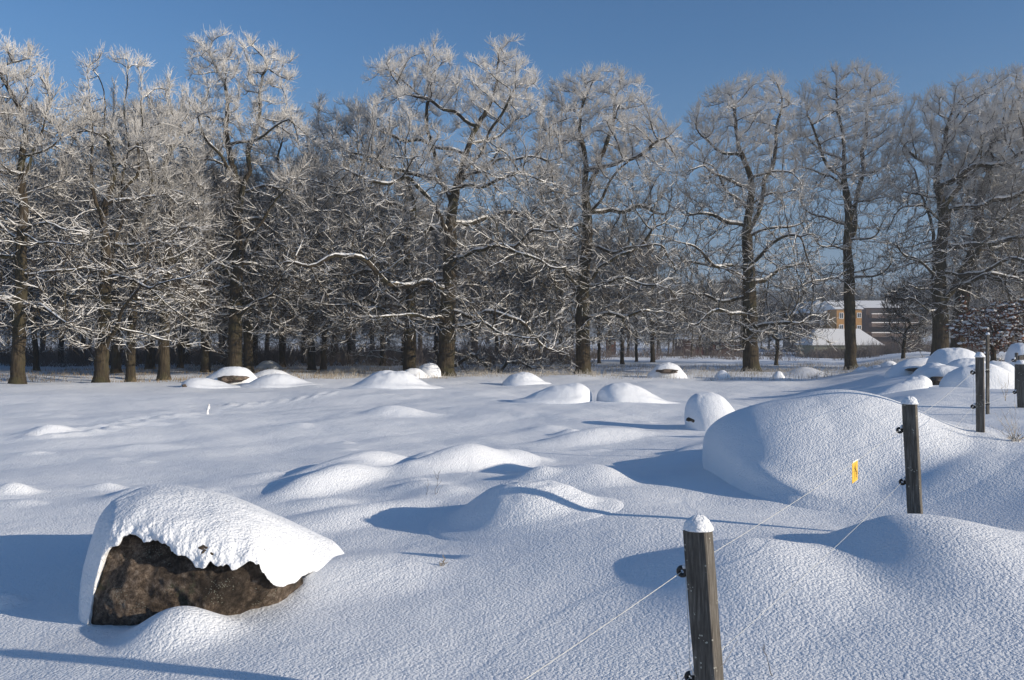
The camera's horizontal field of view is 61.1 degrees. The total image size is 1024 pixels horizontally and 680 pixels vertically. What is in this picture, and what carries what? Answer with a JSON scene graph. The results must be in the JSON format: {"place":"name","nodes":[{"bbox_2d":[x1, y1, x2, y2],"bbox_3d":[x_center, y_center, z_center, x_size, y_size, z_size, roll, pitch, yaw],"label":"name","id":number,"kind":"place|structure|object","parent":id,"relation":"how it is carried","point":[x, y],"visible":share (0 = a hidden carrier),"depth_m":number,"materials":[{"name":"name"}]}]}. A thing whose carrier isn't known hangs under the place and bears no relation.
{"place":"outdoors","nodes":[
{"label":"outdoors","id":0,"kind":"place"},
{"bbox_2d":[0,341,1023,679],"bbox_3d":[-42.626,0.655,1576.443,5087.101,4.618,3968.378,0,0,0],"label":"snowy ground","id":1,"kind":"structure","parent":0,"point":[934,591],"depth_m":6.51,"materials":[{"name":"snow"}]},
{"bbox_2d":[0,211,58,335],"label":"tree","id":2,"kind":"object","parent":1,"relation":"on","point":[10,276],"visible":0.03,"depth_m":74.13,"materials":[{"name":"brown wood"}]},
{"bbox_2d":[0,90,83,343],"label":"tree","id":3,"kind":"object","parent":1,"relation":"on","point":[4,194],"visible":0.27,"depth_m":52.56,"materials":[{"name":"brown wood"}]},
{"bbox_2d":[1,172,98,362],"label":"tree","id":4,"kind":"object","parent":1,"relation":"on","point":[61,344],"visible":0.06,"depth_m":74.83,"materials":[{"name":"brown wood"}]},
{"bbox_2d":[0,29,124,383],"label":"oak tree","id":5,"kind":"object","parent":1,"relation":"on","point":[18,298],"visible":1,"depth_m":36.81,"materials":[{"name":"white plant"}]},
{"bbox_2d":[0,162,124,370],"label":"tree","id":6,"kind":"object","parent":1,"relation":"on","point":[35,351],"visible":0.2,"depth_m":55.90,"materials":[{"name":"plant"}]},
{"bbox_2d":[40,186,114,358],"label":"tree","id":7,"kind":"object","parent":1,"relation":"on","point":[82,339],"visible":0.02,"depth_m":73.82,"materials":[{"name":"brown wood"}]},
{"bbox_2d":[27,188,182,360],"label":"tree","id":8,"kind":"object","parent":1,"relation":"on","point":[80,283],"visible":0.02,"depth_m":68.34,"materials":[{"name":"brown wood"}]},
{"bbox_2d":[1,112,210,373],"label":"tree","id":9,"kind":"object","parent":1,"relation":"on","point":[116,364],"visible":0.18,"depth_m":50.89,"materials":[{"name":"plant"}]},
{"bbox_2d":[27,88,227,368],"bbox_3d":[-24.312,-7.545,58.614,10.952,19.151,14.681,0,0,15],"label":"tree","id":10,"kind":"object","parent":1,"relation":"on","point":[150,360],"visible":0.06,"depth_m":57.12,"materials":[{"name":"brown wood"}]},
{"bbox_2d":[35,39,242,382],"bbox_3d":[-16.927,-5.806,38.921,11.270,15.693,7.192,0,0,8],"label":"oak tree","id":11,"kind":"object","parent":1,"relation":"on","point":[101,367],"visible":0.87,"depth_m":39.23,"materials":[{"name":"white plant"}]},
{"bbox_2d":[74,159,244,367],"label":"tree","id":12,"kind":"object","parent":1,"relation":"on","point":[180,362],"visible":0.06,"depth_m":61.88,"materials":[{"name":"plant"}]},
{"bbox_2d":[93,92,234,381],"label":"oak tree","id":13,"kind":"object","parent":1,"relation":"on","point":[130,373],"visible":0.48,"depth_m":41.79,"materials":[{"name":"white plant"}]},
{"bbox_2d":[110,70,229,380],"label":"oak tree","id":14,"kind":"object","parent":1,"relation":"on","point":[163,363],"visible":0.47,"depth_m":43.84,"materials":[{"name":"white plant"}]},
{"bbox_2d":[123,203,243,363],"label":"tree","id":15,"kind":"object","parent":1,"relation":"on","point":[186,339],"visible":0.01,"depth_m":72.35,"materials":[{"name":"plant"}]},
{"bbox_2d":[98,129,291,372],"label":"tree","id":16,"kind":"object","parent":1,"relation":"on","point":[205,360],"visible":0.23,"depth_m":49.69,"materials":[{"name":"brown wood"}]},
{"bbox_2d":[0,365,394,382],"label":"grass fringe","id":17,"kind":"object","parent":1,"relation":"on","point":[184,378],"depth_m":48.45,"materials":[{"name":"plant"}]},
{"bbox_2d":[181,378,239,388],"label":"snow covered boulder","id":18,"kind":"object","parent":1,"relation":"on","point":[203,383],"visible":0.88,"depth_m":35.85,"materials":[{"name":"snow"}]},
{"bbox_2d":[78,484,343,625],"bbox_3d":[-2.049,1.527,6.366,2.209,1.004,2.270,0,0,0],"label":"granite boulder","id":19,"kind":"object","parent":1,"relation":"on","point":[154,549],"visible":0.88,"depth_m":5.41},
{"bbox_2d":[138,158,297,358],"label":"tree","id":20,"kind":"object","parent":1,"relation":"on","point":[228,283],"visible":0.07,"depth_m":55.47,"materials":[{"name":"plant"}]},
{"bbox_2d":[197,224,258,363],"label":"tree","id":21,"kind":"object","parent":1,"relation":"on","point":[224,338],"depth_m":69.87,"materials":[{"name":"plant"}]},
{"bbox_2d":[206,366,256,383],"bbox_3d":[-12.644,1.579,38.391,3.029,0.835,2.118,0,0,23],"label":"snow covered boulder","id":22,"kind":"object","parent":1,"relation":"on","point":[235,375],"visible":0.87,"depth_m":37.72,"materials":[{"name":"snow"}]},
{"bbox_2d":[155,20,330,366],"bbox_3d":[-14.280,-7.525,48.177,8.923,19.030,8.632,0,0,0],"label":"oak tree","id":23,"kind":"object","parent":1,"relation":"on","point":[237,310],"visible":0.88,"depth_m":47.65,"materials":[{"name":"white plant"}]},
{"bbox_2d":[198,212,321,364],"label":"tree","id":24,"kind":"object","parent":1,"relation":"on","point":[255,347],"visible":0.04,"depth_m":69.93,"materials":[{"name":"plant"}]},
{"bbox_2d":[255,360,282,368],"bbox_3d":[-16.946,1.744,60.468,1.954,0.632,1.563,0,0,0],"label":"snow hump","id":25,"kind":"object","parent":1,"relation":"on","point":[271,364],"visible":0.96,"depth_m":60.00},
{"bbox_2d":[254,369,295,377],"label":"snow covered boulder","id":26,"kind":"object","parent":1,"relation":"on","point":[265,372],"visible":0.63,"depth_m":44.07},
{"bbox_2d":[240,374,320,387],"bbox_3d":[-9.696,1.721,36.891,3.868,0.598,2.214,0,0,0],"label":"snow hump","id":27,"kind":"object","parent":1,"relation":"on","point":[276,381],"visible":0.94,"depth_m":36.21,"materials":[{"name":"snow"}]},
{"bbox_2d":[244,171,333,366],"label":"tree","id":28,"kind":"object","parent":1,"relation":"on","point":[282,345],"visible":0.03,"depth_m":65.87,"materials":[{"name":"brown wood"}]},
{"bbox_2d":[229,106,352,372],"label":"oak tree","id":29,"kind":"object","parent":1,"relation":"on","point":[248,352],"visible":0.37,"depth_m":50.70,"materials":[{"name":"white plant"}]},
{"bbox_2d":[0,331,602,367],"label":"undergrowth","id":30,"kind":"object","parent":1,"relation":"on","point":[72,357],"visible":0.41,"depth_m":70.00,"materials":[{"name":"plant"}]},
{"bbox_2d":[210,162,422,370],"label":"tree","id":31,"kind":"object","parent":1,"relation":"on","point":[311,363],"visible":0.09,"depth_m":58.88,"materials":[{"name":"plant"}]},
{"bbox_2d":[261,153,382,369],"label":"tree","id":32,"kind":"object","parent":1,"relation":"on","point":[323,365],"visible":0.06,"depth_m":59.46,"materials":[{"name":"plant"}]},
{"bbox_2d":[265,91,438,370],"bbox_3d":[-9.423,-6.477,52.176,9.975,17.170,13.446,0,0,-7],"label":"oak tree","id":33,"kind":"object","parent":1,"relation":"on","point":[409,355],"visible":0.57,"depth_m":51.00,"materials":[{"name":"white plant"}]},
{"bbox_2d":[293,177,428,363],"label":"tree","id":34,"kind":"object","parent":1,"relation":"on","point":[348,348],"depth_m":71.02,"materials":[{"name":"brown wood"}]},
{"bbox_2d":[335,198,442,365],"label":"tree","id":35,"kind":"object","parent":1,"relation":"on","point":[382,354],"visible":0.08,"depth_m":63.47,"materials":[{"name":"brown wood"}]},
{"bbox_2d":[338,370,442,388],"bbox_3d":[-4.693,1.548,33.240,4.309,0.793,2.546,0,0,0],"label":"snow covered boulder","id":36,"kind":"object","parent":1,"relation":"on","point":[387,379],"visible":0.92,"depth_m":32.45,"materials":[{"name":"snow"}]},
{"bbox_2d":[405,368,429,377],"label":"snow covered boulder","id":37,"kind":"object","parent":1,"relation":"on","point":[414,371],"visible":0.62,"depth_m":46.05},
{"bbox_2d":[253,29,584,375],"bbox_3d":[-4.981,-7.734,50.789,19.268,19.736,15.355,0,0,0],"label":"oak tree","id":38,"kind":"object","parent":1,"relation":"on","point":[445,285],"visible":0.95,"depth_m":48.17,"materials":[{"name":"white plant"}]},
{"bbox_2d":[372,180,468,364],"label":"tree","id":39,"kind":"object","parent":1,"relation":"on","point":[436,238],"visible":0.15,"depth_m":66.34,"materials":[{"name":"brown wood"}]},
{"bbox_2d":[418,363,440,376],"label":"snow covered boulder","id":40,"kind":"object","parent":1,"relation":"on","point":[428,369],"visible":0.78,"depth_m":48.01,"materials":[{"name":"snow"}]},
{"bbox_2d":[406,197,484,357],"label":"tree","id":41,"kind":"object","parent":1,"relation":"on","point":[435,331],"visible":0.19,"depth_m":76.87,"materials":[{"name":"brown wood"}]},
{"bbox_2d":[399,207,492,344],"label":"tree","id":42,"kind":"object","parent":1,"relation":"on","point":[464,213],"visible":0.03,"depth_m":92.18,"materials":[{"name":"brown wood"}]},
{"bbox_2d":[438,223,522,352],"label":"tree","id":43,"kind":"object","parent":1,"relation":"on","point":[471,291],"visible":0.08,"depth_m":87.14,"materials":[{"name":"plant"}]},
{"bbox_2d":[428,334,575,373],"bbox_3d":[-0.393,1.027,54.035,9.731,4.034,7.481,0,0,0],"label":"bush","id":44,"kind":"object","parent":1,"relation":"on","point":[482,359],"visible":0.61,"depth_m":53.97,"materials":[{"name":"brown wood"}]},
{"bbox_2d":[455,203,557,358],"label":"tree","id":45,"kind":"object","parent":1,"relation":"on","point":[487,284],"visible":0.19,"depth_m":75.79,"materials":[{"name":"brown wood"}]},
{"bbox_2d":[474,209,543,350],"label":"tree","id":46,"kind":"object","parent":1,"relation":"on","point":[487,264],"visible":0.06,"depth_m":88.83,"materials":[{"name":"grey wood"}]},
{"bbox_2d":[0,335,1021,360],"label":"undergrowth","id":47,"kind":"object","parent":1,"relation":"on","point":[647,354],"visible":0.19,"depth_m":97.73,"materials":[{"name":"plant"}]},
{"bbox_2d":[487,235,563,357],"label":"tree","id":48,"kind":"object","parent":1,"relation":"on","point":[519,294],"visible":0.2,"depth_m":73.57,"materials":[{"name":"plant"}]},
{"bbox_2d":[427,479,623,540],"bbox_3d":[0.124,1.499,7.713,1.950,0.454,1.891,0,0,0],"label":"snow mound","id":49,"kind":"object","parent":1,"relation":"on","point":[510,508],"visible":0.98,"depth_m":7.44,"materials":[{"name":"snow"}]},
{"bbox_2d":[502,372,550,385],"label":"snow covered boulder","id":50,"kind":"object","parent":1,"relation":"on","point":[521,378],"visible":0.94,"depth_m":39.06,"materials":[{"name":"snow"}]},
{"bbox_2d":[513,220,576,355],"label":"tree","id":51,"kind":"object","parent":1,"relation":"on","point":[545,297],"visible":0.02,"depth_m":88.42,"materials":[{"name":"plant"}]},
{"bbox_2d":[509,383,591,403],"bbox_3d":[1.047,1.585,25.203,2.544,0.678,1.875,0,0,0],"label":"snow covered boulder","id":52,"kind":"object","parent":1,"relation":"on","point":[572,393],"visible":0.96,"depth_m":24.65,"materials":[{"name":"snow"}]},
{"bbox_2d":[494,202,613,363],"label":"tree","id":53,"kind":"object","parent":1,"relation":"on","point":[575,247],"visible":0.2,"depth_m":73.56,"materials":[{"name":"plant"}]},
{"bbox_2d":[563,215,647,362],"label":"tree","id":54,"kind":"object","parent":1,"relation":"on","point":[598,351],"visible":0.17,"depth_m":75.62,"materials":[{"name":"plant"}]},
{"bbox_2d":[293,356,920,380],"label":"dry grass","id":55,"kind":"structure","parent":1,"relation":"on","point":[548,373],"depth_m":52.35,"materials":[{"name":"plant"}]},
{"bbox_2d":[518,61,698,374],"bbox_3d":[5.756,-7.365,51.464,11.288,19.008,9.364,0,0,0],"label":"oak tree","id":56,"kind":"object","parent":1,"relation":"on","point":[583,285],"visible":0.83,"depth_m":51.13,"materials":[{"name":"white plant"}]},
{"bbox_2d":[589,215,663,363],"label":"tree","id":57,"kind":"object","parent":1,"relation":"on","point":[621,348],"visible":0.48,"depth_m":70.96,"materials":[{"name":"plant"}]},
{"bbox_2d":[598,230,661,361],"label":"tree","id":58,"kind":"object","parent":1,"relation":"on","point":[636,352],"visible":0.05,"depth_m":79.85,"materials":[{"name":"plant"}]},
{"bbox_2d":[596,382,678,403],"bbox_3d":[3.747,1.565,25.113,2.606,0.693,1.658,0,0,0],"label":"snow covered boulder","id":59,"kind":"object","parent":1,"relation":"on","point":[621,392],"visible":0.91,"depth_m":24.48,"materials":[{"name":"snow"}]},
{"bbox_2d":[639,278,674,354],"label":"tree","id":60,"kind":"object","parent":1,"relation":"on","point":[657,344],"visible":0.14,"depth_m":123.70,"materials":[{"name":"plant"}]},
{"bbox_2d":[603,236,718,361],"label":"tree","id":61,"kind":"object","parent":1,"relation":"on","point":[652,353],"visible":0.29,"depth_m":75.82,"materials":[{"name":"plant"}]},
{"bbox_2d":[646,362,686,377],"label":"snow covered boulder","id":62,"kind":"object","parent":1,"relation":"on","point":[666,368],"visible":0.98,"depth_m":45.98,"materials":[{"name":"snow"}]},
{"bbox_2d":[659,282,689,355],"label":"tree","id":63,"kind":"object","parent":1,"relation":"on","point":[672,346],"visible":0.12,"depth_m":125.11,"materials":[{"name":"plant"}]},
{"bbox_2d":[672,334,702,355],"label":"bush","id":64,"kind":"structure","parent":1,"relation":"on","point":[686,343],"depth_m":140.00,"materials":[{"name":"white"}]},
{"bbox_2d":[668,291,712,356],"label":"tree","id":65,"kind":"object","parent":1,"relation":"on","point":[693,336],"visible":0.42,"depth_m":108.13,"materials":[{"name":"plant"}]},
{"bbox_2d":[676,514,723,679],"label":"fence post","id":66,"kind":"object","parent":1,"relation":"on","point":[697,567],"visible":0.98,"depth_m":3.46,"materials":[{"name":"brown wood"}]},
{"bbox_2d":[524,362,1008,679],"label":"fence wire","id":67,"kind":"object","parent":66,"relation":"attached to","point":[714,551],"visible":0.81,"depth_m":3.48,"materials":[{"name":"metal"}]},
{"bbox_2d":[687,397,1003,679],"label":"fence wire","id":68,"kind":"object","parent":66,"relation":"attached to","point":[829,552],"visible":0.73,"depth_m":4.85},
{"bbox_2d":[681,274,722,355],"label":"tree","id":69,"kind":"object","parent":1,"relation":"on","point":[707,298],"visible":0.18,"depth_m":116.24,"materials":[{"name":"plant"}]},
{"bbox_2d":[684,392,734,430],"bbox_3d":[4.193,1.467,17.715,1.367,0.807,0.932,0,0,0],"label":"snow covered boulder","id":70,"kind":"object","parent":1,"relation":"on","point":[704,411],"visible":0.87,"depth_m":17.40,"materials":[{"name":"snow"}]},
{"bbox_2d":[703,332,739,355],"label":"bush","id":71,"kind":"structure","parent":1,"relation":"on","point":[710,348],"depth_m":130.00,"materials":[{"name":"white"}]},
{"bbox_2d":[704,275,765,352],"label":"tree","id":72,"kind":"object","parent":1,"relation":"on","point":[732,337],"visible":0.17,"depth_m":122.10,"materials":[{"name":"plant"}]},
{"bbox_2d":[720,258,780,354],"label":"tree","id":73,"kind":"object","parent":1,"relation":"on","point":[734,285],"visible":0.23,"depth_m":110.22,"materials":[{"name":"plant"}]},
{"bbox_2d":[659,69,844,371],"bbox_3d":[14.256,-7.391,52.926,11.411,18.732,8.571,0,0,0],"label":"oak tree","id":74,"kind":"object","parent":1,"relation":"on","point":[749,313],"visible":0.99,"depth_m":52.35,"materials":[{"name":"white plant"}]},
{"bbox_2d":[758,290,795,349],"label":"tree","id":75,"kind":"object","parent":1,"relation":"on","point":[787,303],"visible":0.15,"depth_m":227.23,"materials":[{"name":"plant"}]},
{"bbox_2d":[761,274,804,348],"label":"tree","id":76,"kind":"object","parent":1,"relation":"on","point":[774,283],"visible":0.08,"depth_m":258.26,"materials":[{"name":"plant"}]},
{"bbox_2d":[758,300,813,364],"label":"young tree","id":77,"kind":"object","parent":1,"relation":"on","point":[777,345],"visible":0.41,"depth_m":65.82,"materials":[{"name":"plant"}]},
{"bbox_2d":[784,300,826,351],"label":"tree","id":78,"kind":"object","parent":1,"relation":"on","point":[810,328],"depth_m":196.00,"materials":[{"name":"plant"}]},
{"bbox_2d":[800,275,831,302],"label":"tree","id":79,"kind":"object","parent":1,"relation":"on","point":[825,293],"visible":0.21,"depth_m":222.14,"materials":[{"name":"plant"}]},
{"bbox_2d":[793,329,881,356],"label":"house","id":80,"kind":"structure","parent":1,"relation":"on","point":[863,336],"depth_m":113.38,"materials":[{"name":"white"}]},
{"bbox_2d":[756,55,920,369],"bbox_3d":[20.388,-8.007,55.328,11.736,19.841,8.259,0,0,0],"label":"oak tree","id":81,"kind":"object","parent":1,"relation":"on","point":[851,228],"visible":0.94,"depth_m":54.54,"materials":[{"name":"white plant"}]},
{"bbox_2d":[823,300,862,329],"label":"apartment building","id":82,"kind":"structure","parent":1,"relation":"on","point":[839,312],"depth_m":190.12,"materials":[{"name":"brick"}]},
{"bbox_2d":[823,283,871,301],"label":"tree","id":83,"kind":"object","parent":1,"relation":"on","point":[862,293],"visible":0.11,"depth_m":227.46,"materials":[{"name":"plant"}]},
{"bbox_2d":[702,389,1023,512],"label":"snow covered boulder","id":84,"kind":"object","parent":1,"relation":"on","point":[789,450],"visible":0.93,"depth_m":8.71,"materials":[{"name":"snow"}]},
{"bbox_2d":[855,301,918,346],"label":"balcony building","id":85,"kind":"structure","parent":1,"relation":"on","point":[871,310],"depth_m":205.00,"materials":[{"name":"grey brick"}]},
{"bbox_2d":[862,274,913,300],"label":"tree","id":86,"kind":"object","parent":1,"relation":"on","point":[878,291],"visible":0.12,"depth_m":224.44,"materials":[{"name":"plant"}]},
{"bbox_2d":[799,338,982,357],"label":"undergrowth","id":87,"kind":"object","parent":1,"relation":"on","point":[877,349],"visible":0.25,"depth_m":99.77,"materials":[{"name":"plant"}]},
{"bbox_2d":[872,379,927,394],"bbox_3d":[8.445,1.106,19.300,1.504,0.464,0.897,0,0,0],"label":"snow covered boulder","id":88,"kind":"object","parent":1,"relation":"on","point":[907,385],"visible":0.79,"depth_m":19.01,"materials":[{"name":"snow"}]},
{"bbox_2d":[876,283,931,358],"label":"hornbeam tree","id":89,"kind":"object","parent":1,"relation":"on","point":[906,338],"visible":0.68,"depth_m":59.83,"materials":[{"name":"plant"}]},
{"bbox_2d":[884,357,927,376],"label":"snow covered boulder","id":90,"kind":"object","parent":1,"relation":"on","point":[908,366],"visible":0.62,"depth_m":27.04,"materials":[{"name":"snow"}]},
{"bbox_2d":[896,396,922,513],"bbox_3d":[2.960,1.173,6.400,0.222,1.519,0.122,0,0,0],"label":"fence post","id":91,"kind":"object","parent":1,"relation":"on","point":[909,428],"visible":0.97,"depth_m":6.36,"materials":[{"name":"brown wood"}]},
{"bbox_2d":[916,365,958,384],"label":"snow covered boulder","id":92,"kind":"object","parent":1,"relation":"on","point":[935,375],"visible":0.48,"depth_m":21.08,"materials":[{"name":"snow"}]},
{"bbox_2d":[865,61,1023,355],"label":"oak tree","id":93,"kind":"object","parent":1,"relation":"on","point":[941,246],"visible":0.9,"depth_m":54.03,"materials":[{"name":"white plant"}]},
{"bbox_2d":[926,348,975,364],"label":"snow covered boulder","id":94,"kind":"object","parent":1,"relation":"on","point":[945,356],"visible":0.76,"depth_m":25.64,"materials":[{"name":"snow"}]},
{"bbox_2d":[913,249,988,340],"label":"tree","id":95,"kind":"object","parent":1,"relation":"on","point":[947,259],"visible":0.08,"depth_m":128.32,"materials":[{"name":"plant"}]},
{"bbox_2d":[946,277,983,338],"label":"tree","id":96,"kind":"object","parent":1,"relation":"on","point":[969,301],"visible":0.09,"depth_m":115.66,"materials":[{"name":"plant"}]},
{"bbox_2d":[946,358,985,366],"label":"snow covered boulder","id":97,"kind":"object","parent":1,"relation":"on","point":[962,362],"visible":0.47,"depth_m":24.15,"materials":[{"name":"snow"}]},
{"bbox_2d":[919,91,1023,347],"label":"oak tree","id":98,"kind":"object","parent":1,"relation":"on","point":[981,184],"visible":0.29,"depth_m":57.63,"materials":[{"name":"brown plant"}]},
{"bbox_2d":[939,363,1013,388],"bbox_3d":[9.226,0.781,17.258,2.633,0.643,1.444,0,0,-27],"label":"snow covered boulder","id":99,"kind":"object","parent":1,"relation":"on","point":[956,377],"visible":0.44,"depth_m":17.00,"materials":[{"name":"snow"}]},
{"bbox_2d":[970,352,984,432],"bbox_3d":[4.999,0.839,9.310,0.146,1.423,0.104,0,0,33],"label":"fence post","id":100,"kind":"object","parent":1,"relation":"on","point":[978,371],"visible":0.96,"depth_m":9.27,"materials":[{"name":"grey wood"}]},
{"bbox_2d":[943,294,1023,360],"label":"beech tree","id":101,"kind":"object","parent":1,"relation":"on","point":[999,341],"visible":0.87,"depth_m":39.81,"materials":[{"name":"brown plant"}]},
{"bbox_2d":[948,165,1023,345],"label":"tree","id":102,"kind":"object","parent":1,"relation":"on","point":[1002,265],"visible":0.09,"depth_m":69.69,"materials":[{"name":"plant"}]},
{"bbox_2d":[985,332,989,413],"bbox_3d":[6.304,0.642,11.500,0.055,1.482,0.054,0,0,15],"label":"fence stake","id":103,"kind":"object","parent":1,"relation":"on","point":[987,404],"visible":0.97,"depth_m":11.48,"materials":[{"name":"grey wood"}]},
{"bbox_2d":[957,197,1023,331],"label":"tree","id":104,"kind":"object","parent":1,"relation":"on","point":[1022,250],"visible":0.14,"depth_m":67.88,"materials":[{"name":"plant"}]},
{"bbox_2d":[990,361,1014,373],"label":"snow covered boulder","id":105,"kind":"object","parent":1,"relation":"on","point":[1008,367],"visible":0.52,"depth_m":25.05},
{"bbox_2d":[1004,343,1023,366],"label":"snow covered boulder","id":106,"kind":"object","parent":1,"relation":"on","point":[1014,348],"visible":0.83,"depth_m":36.22,"materials":[{"name":"snow"}]},
{"bbox_2d":[1011,357,1023,407],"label":"fence post","id":107,"kind":"object","parent":1,"relation":"on","point":[1020,380],"visible":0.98,"depth_m":12.16,"materials":[{"name":"grey wood"}]},
{"bbox_2d":[0,0,1023,340],"label":"sky","id":108,"kind":"structure","parent":0,"point":[682,48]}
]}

